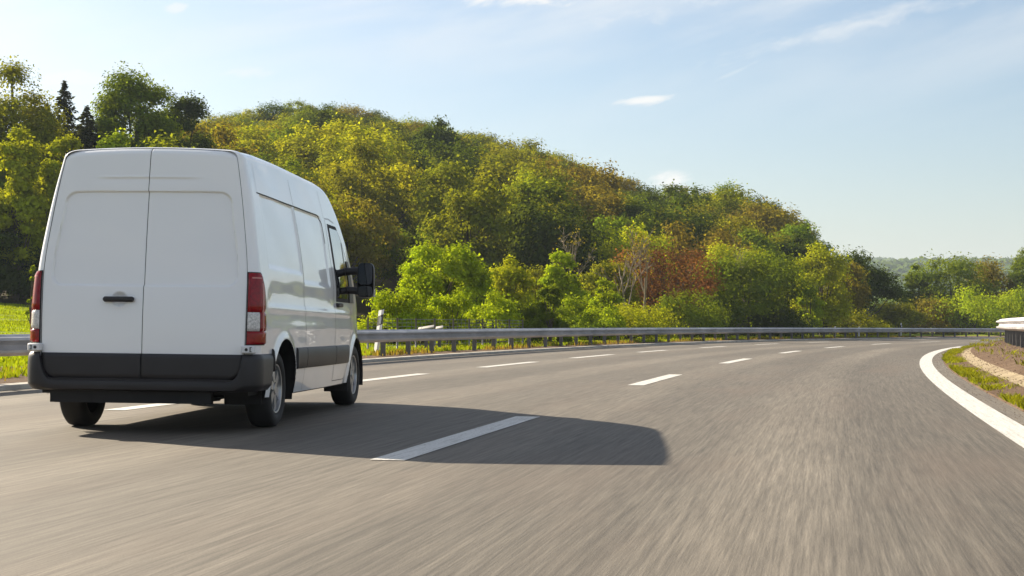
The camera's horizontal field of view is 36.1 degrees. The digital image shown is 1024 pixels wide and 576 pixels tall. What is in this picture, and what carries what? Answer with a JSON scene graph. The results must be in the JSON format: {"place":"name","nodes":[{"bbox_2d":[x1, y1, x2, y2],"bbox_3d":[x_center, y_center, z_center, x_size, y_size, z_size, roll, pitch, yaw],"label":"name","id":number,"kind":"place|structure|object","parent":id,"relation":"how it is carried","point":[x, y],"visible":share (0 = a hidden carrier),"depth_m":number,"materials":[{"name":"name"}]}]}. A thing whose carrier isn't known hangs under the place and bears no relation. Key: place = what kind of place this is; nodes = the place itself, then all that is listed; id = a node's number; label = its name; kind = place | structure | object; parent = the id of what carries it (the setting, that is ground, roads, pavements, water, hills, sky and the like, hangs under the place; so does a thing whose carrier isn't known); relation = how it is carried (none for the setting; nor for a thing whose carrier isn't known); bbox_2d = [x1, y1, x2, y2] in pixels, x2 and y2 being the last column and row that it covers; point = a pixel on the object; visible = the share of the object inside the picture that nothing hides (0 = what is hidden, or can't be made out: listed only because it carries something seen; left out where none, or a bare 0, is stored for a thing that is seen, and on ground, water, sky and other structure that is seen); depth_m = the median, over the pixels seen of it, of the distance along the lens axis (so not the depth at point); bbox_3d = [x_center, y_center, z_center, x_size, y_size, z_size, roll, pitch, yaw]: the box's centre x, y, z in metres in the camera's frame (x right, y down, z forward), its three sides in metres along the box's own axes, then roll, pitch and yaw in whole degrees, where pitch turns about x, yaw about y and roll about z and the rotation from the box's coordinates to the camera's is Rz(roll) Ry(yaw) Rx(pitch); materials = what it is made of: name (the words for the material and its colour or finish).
{"place":"outdoors","nodes":[
{"label":"outdoors","id":0,"kind":"place"},
{"bbox_2d":[0,303,29,363],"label":"meadow grass","id":1,"kind":"structure","parent":0,"point":[8,310],"depth_m":69.88,"materials":[{"name":"green plant"}]},
{"bbox_2d":[4,335,915,380],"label":"dry grass","id":2,"kind":"structure","parent":0,"point":[391,353],"depth_m":57.23,"materials":[{"name":"green plant"}]},
{"bbox_2d":[0,177,1004,366],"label":"terrain","id":3,"kind":"structure","parent":0,"point":[363,309],"depth_m":121.69,"materials":[{"name":"green plant"}]},
{"bbox_2d":[0,225,41,297],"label":"shrub","id":4,"kind":"object","parent":3,"relation":"on","point":[6,244],"visible":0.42,"depth_m":98.72,"materials":[{"name":"green plant"}]},
{"bbox_2d":[0,237,43,298],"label":"shrub","id":5,"kind":"object","parent":3,"relation":"on","point":[22,290],"visible":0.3,"depth_m":99.21,"materials":[{"name":"green plant"}]},
{"bbox_2d":[0,124,52,300],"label":"broadleaf tree","id":6,"kind":"object","parent":3,"relation":"on","point":[24,201],"visible":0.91,"depth_m":99.20,"materials":[{"name":"green plant"}]},
{"bbox_2d":[0,55,73,209],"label":"broadleaf tree","id":7,"kind":"object","parent":3,"relation":"on","point":[39,122],"visible":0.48,"depth_m":110.65,"materials":[{"name":"green plant"}]},
{"bbox_2d":[31,133,83,229],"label":"broadleaf tree","id":8,"kind":"object","parent":3,"relation":"on","point":[50,170],"visible":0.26,"depth_m":101.27,"materials":[{"name":"green plant"}]},
{"bbox_2d":[34,80,82,192],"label":"spruce","id":9,"kind":"object","parent":3,"relation":"on","point":[64,102],"visible":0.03,"depth_m":118.15,"materials":[{"name":"green plant"}]},
{"bbox_2d":[61,105,102,160],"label":"spruce","id":10,"kind":"object","parent":3,"relation":"on","point":[85,134],"visible":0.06,"depth_m":113.98,"materials":[{"name":"green plant"}]},
{"bbox_2d":[96,127,132,148],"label":"broadleaf tree","id":11,"kind":"object","parent":3,"relation":"on","point":[121,139],"visible":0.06,"depth_m":103.53,"materials":[{"name":"green plant"}]},
{"bbox_2d":[77,61,184,148],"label":"broadleaf tree","id":12,"kind":"object","parent":3,"relation":"on","point":[121,97],"visible":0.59,"depth_m":116.51,"materials":[{"name":"green plant"}]},
{"bbox_2d":[150,90,215,148],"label":"broadleaf tree","id":13,"kind":"object","parent":3,"relation":"on","point":[186,108],"visible":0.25,"depth_m":125.98,"materials":[{"name":"green plant"}]},
{"bbox_2d":[177,117,258,155],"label":"broadleaf tree","id":14,"kind":"object","parent":3,"relation":"on","point":[222,132],"visible":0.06,"depth_m":139.81,"materials":[{"name":"green plant"}]},
{"bbox_2d":[252,100,295,123],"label":"broadleaf tree","id":15,"kind":"object","parent":3,"relation":"on","point":[274,110],"visible":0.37,"depth_m":233.91,"materials":[{"name":"green plant"}]},
{"bbox_2d":[217,120,331,174],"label":"broadleaf tree","id":16,"kind":"object","parent":3,"relation":"on","point":[299,147],"visible":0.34,"depth_m":150.20,"materials":[{"name":"green plant"}]},
{"bbox_2d":[247,148,325,184],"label":"broadleaf tree","id":17,"kind":"object","parent":3,"relation":"on","point":[291,164],"visible":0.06,"depth_m":135.64,"materials":[{"name":"green plant"}]},
{"bbox_2d":[260,118,350,157],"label":"broadleaf tree","id":18,"kind":"object","parent":3,"relation":"on","point":[291,131],"visible":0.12,"depth_m":160.05,"materials":[{"name":"green plant"}]},
{"bbox_2d":[269,112,379,168],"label":"broadleaf tree","id":19,"kind":"object","parent":3,"relation":"on","point":[340,127],"visible":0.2,"depth_m":154.78,"materials":[{"name":"green plant"}]},
{"bbox_2d":[298,107,351,165],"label":"broadleaf tree","id":20,"kind":"object","parent":3,"relation":"on","point":[321,115],"visible":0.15,"depth_m":175.96,"materials":[{"name":"green plant"}]},
{"bbox_2d":[325,183,390,283],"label":"broadleaf tree","id":21,"kind":"object","parent":3,"relation":"on","point":[355,218],"visible":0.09,"depth_m":112.13,"materials":[{"name":"green plant"}]},
{"bbox_2d":[320,133,405,241],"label":"broadleaf tree","id":22,"kind":"object","parent":3,"relation":"on","point":[367,154],"visible":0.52,"depth_m":129.71,"materials":[{"name":"green plant"}]},
{"bbox_2d":[307,117,420,189],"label":"broadleaf tree","id":23,"kind":"object","parent":3,"relation":"on","point":[402,151],"visible":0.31,"depth_m":147.68,"materials":[{"name":"green plant"}]},
{"bbox_2d":[331,186,409,286],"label":"broadleaf tree","id":24,"kind":"object","parent":3,"relation":"on","point":[375,224],"visible":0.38,"depth_m":105.16,"materials":[{"name":"green plant"}]},
{"bbox_2d":[310,151,431,220],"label":"broadleaf tree","id":25,"kind":"object","parent":3,"relation":"on","point":[406,174],"visible":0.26,"depth_m":136.74,"materials":[{"name":"green plant"}]},
{"bbox_2d":[357,281,432,344],"bbox_3d":[-4.315,1.018,55.008,3.100,2.509,3.200,0,-1,0],"label":"shrub","id":26,"kind":"object","parent":3,"relation":"on","point":[390,304],"visible":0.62,"depth_m":54.42,"materials":[{"name":"green plant"}]},
{"bbox_2d":[368,217,460,286],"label":"broadleaf tree","id":27,"kind":"object","parent":3,"relation":"on","point":[394,269],"visible":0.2,"depth_m":115.81,"materials":[{"name":"green plant"}]},
{"bbox_2d":[404,114,461,175],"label":"broadleaf tree","id":28,"kind":"object","parent":3,"relation":"on","point":[447,136],"visible":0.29,"depth_m":168.05,"materials":[{"name":"green plant"}]},
{"bbox_2d":[402,164,471,231],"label":"broadleaf tree","id":29,"kind":"object","parent":3,"relation":"on","point":[443,193],"visible":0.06,"depth_m":134.02,"materials":[{"name":"green plant"}]},
{"bbox_2d":[403,154,476,272],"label":"broadleaf tree","id":30,"kind":"object","parent":3,"relation":"on","point":[453,171],"visible":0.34,"depth_m":124.46,"materials":[{"name":"green plant"}]},
{"bbox_2d":[395,131,485,191],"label":"broadleaf tree","id":31,"kind":"object","parent":3,"relation":"on","point":[432,148],"visible":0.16,"depth_m":152.41,"materials":[{"name":"green plant"}]},
{"bbox_2d":[397,239,496,315],"bbox_3d":[-2.760,0.329,65.892,4.303,4.759,4.482,0,-1,0],"label":"broadleaf tree","id":32,"kind":"object","parent":3,"relation":"on","point":[458,266],"visible":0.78,"depth_m":65.00,"materials":[{"name":"green plant"}]},
{"bbox_2d":[426,286,472,344],"bbox_3d":[-2.236,1.136,57.137,1.810,2.427,1.720,0,-1,0],"label":"shrub","id":33,"kind":"object","parent":3,"relation":"on","point":[450,307],"visible":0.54,"depth_m":56.94,"materials":[{"name":"green plant"}]},
{"bbox_2d":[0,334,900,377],"bbox_3d":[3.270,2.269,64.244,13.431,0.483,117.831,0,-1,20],"label":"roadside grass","id":34,"kind":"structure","parent":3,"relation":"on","point":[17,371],"depth_m":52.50,"materials":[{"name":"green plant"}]},
{"bbox_2d":[400,145,515,196],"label":"broadleaf tree","id":35,"kind":"object","parent":3,"relation":"on","point":[472,163],"visible":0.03,"depth_m":145.69,"materials":[{"name":"green plant"}]},
{"bbox_2d":[417,170,516,273],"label":"broadleaf tree","id":36,"kind":"object","parent":3,"relation":"on","point":[484,223],"visible":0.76,"depth_m":110.10,"materials":[{"name":"green plant"}]},
{"bbox_2d":[461,145,524,181],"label":"broadleaf tree","id":37,"kind":"object","parent":3,"relation":"on","point":[500,159],"visible":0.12,"depth_m":156.92,"materials":[{"name":"green plant"}]},
{"bbox_2d":[0,336,1004,383],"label":"verge","id":38,"kind":"structure","parent":3,"relation":"on","point":[21,378],"depth_m":49.45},
{"bbox_2d":[367,317,522,349],"bbox_3d":[-1.869,1.593,51.194,0.165,1.234,15.118,0,-1,17],"label":"wire fence","id":39,"kind":"object","parent":38,"relation":"on","point":[452,326],"visible":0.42,"depth_m":51.16,"materials":[{"name":"grey metal"}]},
{"bbox_2d":[460,286,525,343],"bbox_3d":[-0.884,1.166,60.021,2.648,2.527,2.989,1,-2,-35],"label":"shrub","id":40,"kind":"object","parent":38,"relation":"on","point":[501,310],"visible":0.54,"depth_m":59.45,"materials":[{"name":"green plant"}]},
{"bbox_2d":[0,328,1004,356],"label":"crash barrier","id":41,"kind":"object","parent":38,"relation":"on","point":[13,344],"visible":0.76,"depth_m":54.77,"materials":[{"name":"metal"}]},
{"bbox_2d":[526,284,572,342],"bbox_3d":[1.526,1.274,64.043,1.886,2.924,1.811,0,-1,0],"label":"shrub","id":42,"kind":"object","parent":38,"relation":"on","point":[551,295],"visible":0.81,"depth_m":63.94,"materials":[{"name":"green plant"}]},
{"bbox_2d":[552,291,595,338],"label":"shrub","id":43,"kind":"object","parent":38,"relation":"on","point":[567,309],"visible":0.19,"depth_m":73.59,"materials":[{"name":"green plant"}]},
{"bbox_2d":[586,277,627,327],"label":"young tree","id":44,"kind":"object","parent":38,"relation":"on","point":[604,298],"visible":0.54,"depth_m":72.13,"materials":[{"name":"green plant"}]},
{"bbox_2d":[653,285,733,338],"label":"shrub","id":45,"kind":"object","parent":38,"relation":"on","point":[705,318],"visible":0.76,"depth_m":85.84,"materials":[{"name":"green plant"}]},
{"bbox_2d":[737,302,817,336],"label":"shrub","id":46,"kind":"object","parent":38,"relation":"on","point":[789,318],"visible":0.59,"depth_m":100.10,"materials":[{"name":"green plant"}]},
{"bbox_2d":[825,307,897,335],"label":"shrub","id":47,"kind":"object","parent":38,"relation":"on","point":[866,320],"visible":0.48,"depth_m":113.47,"materials":[{"name":"green plant"}]},
{"bbox_2d":[488,254,537,327],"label":"broadleaf tree","id":48,"kind":"object","parent":3,"relation":"on","point":[506,279],"visible":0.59,"depth_m":73.45,"materials":[{"name":"green plant"}]},
{"bbox_2d":[461,155,571,254],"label":"broadleaf tree","id":49,"kind":"object","parent":3,"relation":"on","point":[498,172],"visible":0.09,"depth_m":140.66,"materials":[{"name":"green plant"}]},
{"bbox_2d":[478,137,567,174],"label":"broadleaf tree","id":50,"kind":"object","parent":3,"relation":"on","point":[522,154],"visible":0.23,"depth_m":182.96,"materials":[{"name":"green plant"}]},
{"bbox_2d":[494,298,553,341],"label":"shrub","id":51,"kind":"object","parent":3,"relation":"on","point":[529,314],"visible":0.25,"depth_m":65.46,"materials":[{"name":"green plant"}]},
{"bbox_2d":[498,164,571,235],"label":"broadleaf tree","id":52,"kind":"object","parent":3,"relation":"on","point":[527,174],"visible":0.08,"depth_m":135.24,"materials":[{"name":"green plant"}]},
{"bbox_2d":[514,264,568,321],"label":"broadleaf tree","id":53,"kind":"object","parent":3,"relation":"on","point":[539,274],"visible":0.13,"depth_m":83.67,"materials":[{"name":"green plant"}]},
{"bbox_2d":[491,173,594,268],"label":"broadleaf tree","id":54,"kind":"object","parent":3,"relation":"on","point":[541,190],"visible":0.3,"depth_m":118.59,"materials":[{"name":"green plant"}]},
{"bbox_2d":[511,151,582,201],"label":"broadleaf tree","id":55,"kind":"object","parent":3,"relation":"on","point":[540,163],"visible":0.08,"depth_m":149.54,"materials":[{"name":"green plant"}]},
{"bbox_2d":[502,194,617,305],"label":"broadleaf tree","id":56,"kind":"object","parent":3,"relation":"on","point":[528,251],"visible":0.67,"depth_m":110.25,"materials":[{"name":"green plant"}]},
{"bbox_2d":[537,248,590,322],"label":"broadleaf tree","id":57,"kind":"object","parent":3,"relation":"on","point":[566,282],"visible":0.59,"depth_m":75.58,"materials":[{"name":"green plant"}]},
{"bbox_2d":[532,149,628,212],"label":"broadleaf tree","id":58,"kind":"object","parent":3,"relation":"on","point":[610,178],"visible":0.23,"depth_m":154.31,"materials":[{"name":"green plant"}]},
{"bbox_2d":[564,301,627,340],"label":"shrub","id":59,"kind":"object","parent":3,"relation":"on","point":[611,319],"visible":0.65,"depth_m":70.40,"materials":[{"name":"green plant"}]},
{"bbox_2d":[558,177,637,275],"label":"broadleaf tree","id":60,"kind":"object","parent":3,"relation":"on","point":[615,199],"visible":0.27,"depth_m":139.08,"materials":[{"name":"green plant"}]},
{"bbox_2d":[577,259,643,315],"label":"broadleaf tree","id":61,"kind":"object","parent":3,"relation":"on","point":[591,278],"visible":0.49,"depth_m":91.52,"materials":[{"name":"green plant"}]},
{"bbox_2d":[583,212,644,296],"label":"broadleaf tree","id":62,"kind":"object","parent":3,"relation":"on","point":[620,223],"visible":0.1,"depth_m":123.83,"materials":[{"name":"green plant"}]},
{"bbox_2d":[587,226,658,336],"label":"bare tree","id":63,"kind":"object","parent":3,"relation":"on","point":[630,266],"visible":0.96,"depth_m":82.43,"materials":[{"name":"brown plant"}]},
{"bbox_2d":[584,217,680,307],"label":"broadleaf tree","id":64,"kind":"object","parent":3,"relation":"on","point":[606,250],"visible":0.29,"depth_m":115.51,"materials":[{"name":"green plant"}]},
{"bbox_2d":[605,211,664,305],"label":"broadleaf tree","id":65,"kind":"object","parent":3,"relation":"on","point":[646,221],"visible":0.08,"depth_m":134.77,"materials":[{"name":"green plant"}]},
{"bbox_2d":[622,221,653,309],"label":"bare tree","id":66,"kind":"object","parent":3,"relation":"on","point":[644,288],"visible":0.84,"depth_m":83.50,"materials":[{"name":"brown plant"}]},
{"bbox_2d":[592,297,688,338],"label":"shrub","id":67,"kind":"object","parent":3,"relation":"on","point":[640,319],"visible":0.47,"depth_m":78.88,"materials":[{"name":"green plant"}]},
{"bbox_2d":[606,189,713,257],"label":"broadleaf tree","id":68,"kind":"object","parent":3,"relation":"on","point":[665,215],"visible":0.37,"depth_m":138.62,"materials":[{"name":"green plant"}]},
{"bbox_2d":[609,239,726,335],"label":"copper tree","id":69,"kind":"object","parent":3,"relation":"on","point":[657,284],"visible":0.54,"depth_m":94.50,"materials":[{"name":"red plant"}]},
{"bbox_2d":[633,179,715,211],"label":"broadleaf tree","id":70,"kind":"object","parent":3,"relation":"on","point":[665,192],"visible":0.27,"depth_m":170.95,"materials":[{"name":"green plant"}]},
{"bbox_2d":[641,213,756,296],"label":"broadleaf tree","id":71,"kind":"object","parent":3,"relation":"on","point":[682,243],"visible":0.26,"depth_m":124.50,"materials":[{"name":"green plant"}]},
{"bbox_2d":[668,291,753,336],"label":"shrub","id":72,"kind":"object","parent":3,"relation":"on","point":[734,310],"visible":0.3,"depth_m":91.05,"materials":[{"name":"green plant"}]},
{"bbox_2d":[681,181,777,243],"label":"broadleaf tree","id":73,"kind":"object","parent":3,"relation":"on","point":[731,202],"visible":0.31,"depth_m":165.66,"materials":[{"name":"green plant"}]},
{"bbox_2d":[696,237,772,334],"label":"broadleaf tree","id":74,"kind":"object","parent":3,"relation":"on","point":[720,249],"visible":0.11,"depth_m":111.55,"materials":[{"name":"green plant"}]},
{"bbox_2d":[695,210,781,276],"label":"broadleaf tree","id":75,"kind":"object","parent":3,"relation":"on","point":[740,224],"visible":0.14,"depth_m":139.12,"materials":[{"name":"green plant"}]},
{"bbox_2d":[686,242,820,335],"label":"broadleaf tree","id":76,"kind":"object","parent":3,"relation":"on","point":[769,286],"visible":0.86,"depth_m":98.52,"materials":[{"name":"green plant"}]},
{"bbox_2d":[735,224,795,304],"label":"broadleaf tree","id":77,"kind":"object","parent":3,"relation":"on","point":[762,240],"visible":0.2,"depth_m":132.66,"materials":[{"name":"green plant"}]},
{"bbox_2d":[720,196,814,243],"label":"broadleaf tree","id":78,"kind":"object","parent":3,"relation":"on","point":[779,219],"visible":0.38,"depth_m":158.53,"materials":[{"name":"green plant"}]},
{"bbox_2d":[773,230,825,307],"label":"broadleaf tree","id":79,"kind":"object","parent":3,"relation":"on","point":[802,249],"visible":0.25,"depth_m":138.04,"materials":[{"name":"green plant"}]},
{"bbox_2d":[771,219,843,268],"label":"broadleaf tree","id":80,"kind":"object","parent":3,"relation":"on","point":[799,230],"visible":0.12,"depth_m":150.79,"materials":[{"name":"green plant"}]},
{"bbox_2d":[797,286,826,335],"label":"shrub","id":81,"kind":"object","parent":3,"relation":"on","point":[816,310],"visible":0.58,"depth_m":104.68,"materials":[{"name":"green plant"}]},
{"bbox_2d":[790,240,856,335],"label":"broadleaf tree","id":82,"kind":"object","parent":3,"relation":"on","point":[826,278],"visible":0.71,"depth_m":111.14,"materials":[{"name":"green plant"}]},
{"bbox_2d":[823,261,871,321],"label":"broadleaf tree","id":83,"kind":"object","parent":3,"relation":"on","point":[858,297],"visible":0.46,"depth_m":117.42,"materials":[{"name":"green plant"}]},
{"bbox_2d":[830,246,912,333],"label":"broadleaf tree","id":84,"kind":"object","parent":3,"relation":"on","point":[876,278],"visible":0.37,"depth_m":123.10,"materials":[{"name":"green plant"}]},
{"bbox_2d":[869,298,930,334],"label":"shrub","id":85,"kind":"object","parent":3,"relation":"on","point":[898,314],"visible":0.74,"depth_m":136.87,"materials":[{"name":"green plant"}]},
{"bbox_2d":[893,262,931,333],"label":"broadleaf tree","id":86,"kind":"object","parent":3,"relation":"on","point":[912,285],"visible":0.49,"depth_m":148.86,"materials":[{"name":"green plant"}]},
{"bbox_2d":[897,293,977,334],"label":"shrub","id":87,"kind":"object","parent":3,"relation":"on","point":[930,303],"visible":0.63,"depth_m":138.59,"materials":[{"name":"green plant"}]},
{"bbox_2d":[908,248,1000,322],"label":"broadleaf tree","id":88,"kind":"object","parent":3,"relation":"on","point":[964,268],"visible":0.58,"depth_m":147.01,"materials":[{"name":"green plant"}]},
{"bbox_2d":[920,280,1023,334],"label":"shrub","id":89,"kind":"object","parent":3,"relation":"on","point":[977,305],"visible":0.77,"depth_m":137.45,"materials":[{"name":"green plant"}]},
{"bbox_2d":[965,252,1022,332],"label":"broadleaf tree","id":90,"kind":"object","parent":3,"relation":"on","point":[993,272],"visible":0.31,"depth_m":150.93,"materials":[{"name":"green plant"}]},
{"bbox_2d":[1007,247,1023,306],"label":"broadleaf tree","id":91,"kind":"object","parent":3,"relation":"on","point":[1017,267],"visible":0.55,"depth_m":149.43,"materials":[{"name":"green plant"}]},
{"bbox_2d":[0,338,1023,575],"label":"road","id":92,"kind":"structure","parent":0,"point":[867,457],"depth_m":9.89,"materials":[{"name":"grey asphalt"}]},
{"bbox_2d":[27,147,375,426],"bbox_3d":[-2.903,0.052,16.100,2.516,2.482,5.622,0,-1,5],"label":"delivery van","id":93,"kind":"object","parent":92,"relation":"on","point":[165,275],"visible":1,"depth_m":13.47,"materials":[{"name":"white paint"}]},
{"bbox_2d":[0,337,1004,390],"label":"kerb","id":94,"kind":"structure","parent":92,"relation":"on","point":[14,386],"depth_m":51.33,"materials":[{"name":"concrete"}]},
{"bbox_2d":[920,346,1023,447],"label":"edge line","id":95,"kind":"object","parent":92,"relation":"on","point":[1009,428],"visible":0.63,"depth_m":18.18,"materials":[{"name":"white paint"}]},
{"bbox_2d":[0,0,1023,259],"label":"sky","id":96,"kind":"structure","parent":0,"point":[895,128],"materials":[{"name":"blue"}]},
{"bbox_2d":[941,344,1023,411],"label":"verge","id":97,"kind":"structure","parent":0,"point":[1019,389],"depth_m":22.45,"materials":[{"name":"green plant"}]},
{"bbox_2d":[961,346,1023,386],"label":"sand strip","id":98,"kind":"object","parent":97,"relation":"on","point":[1010,374],"visible":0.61,"depth_m":28.56,"materials":[{"name":"beige sand"}]},
{"bbox_2d":[971,340,1023,375],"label":"dirt bank","id":99,"kind":"structure","parent":0,"point":[1012,366],"depth_m":33.85,"materials":[{"name":"brown soil"}]},
{"bbox_2d":[996,317,1023,347],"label":"crash barrier","id":100,"kind":"object","parent":99,"relation":"on","point":[1013,328],"visible":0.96,"depth_m":39.72,"materials":[{"name":"metal"}]},
{"bbox_3d":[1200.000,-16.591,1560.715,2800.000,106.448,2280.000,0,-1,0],"label":"distant hills","id":101,"kind":"structure","parent":0,"visible":0},
{"bbox_2d":[814,253,1023,327],"bbox_3d":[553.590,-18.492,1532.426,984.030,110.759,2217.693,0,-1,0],"label":"distant wood","id":102,"kind":"object","parent":101,"relation":"on","point":[900,266],"visible":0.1,"depth_m":1206.82,"materials":[{"name":"green plant"}]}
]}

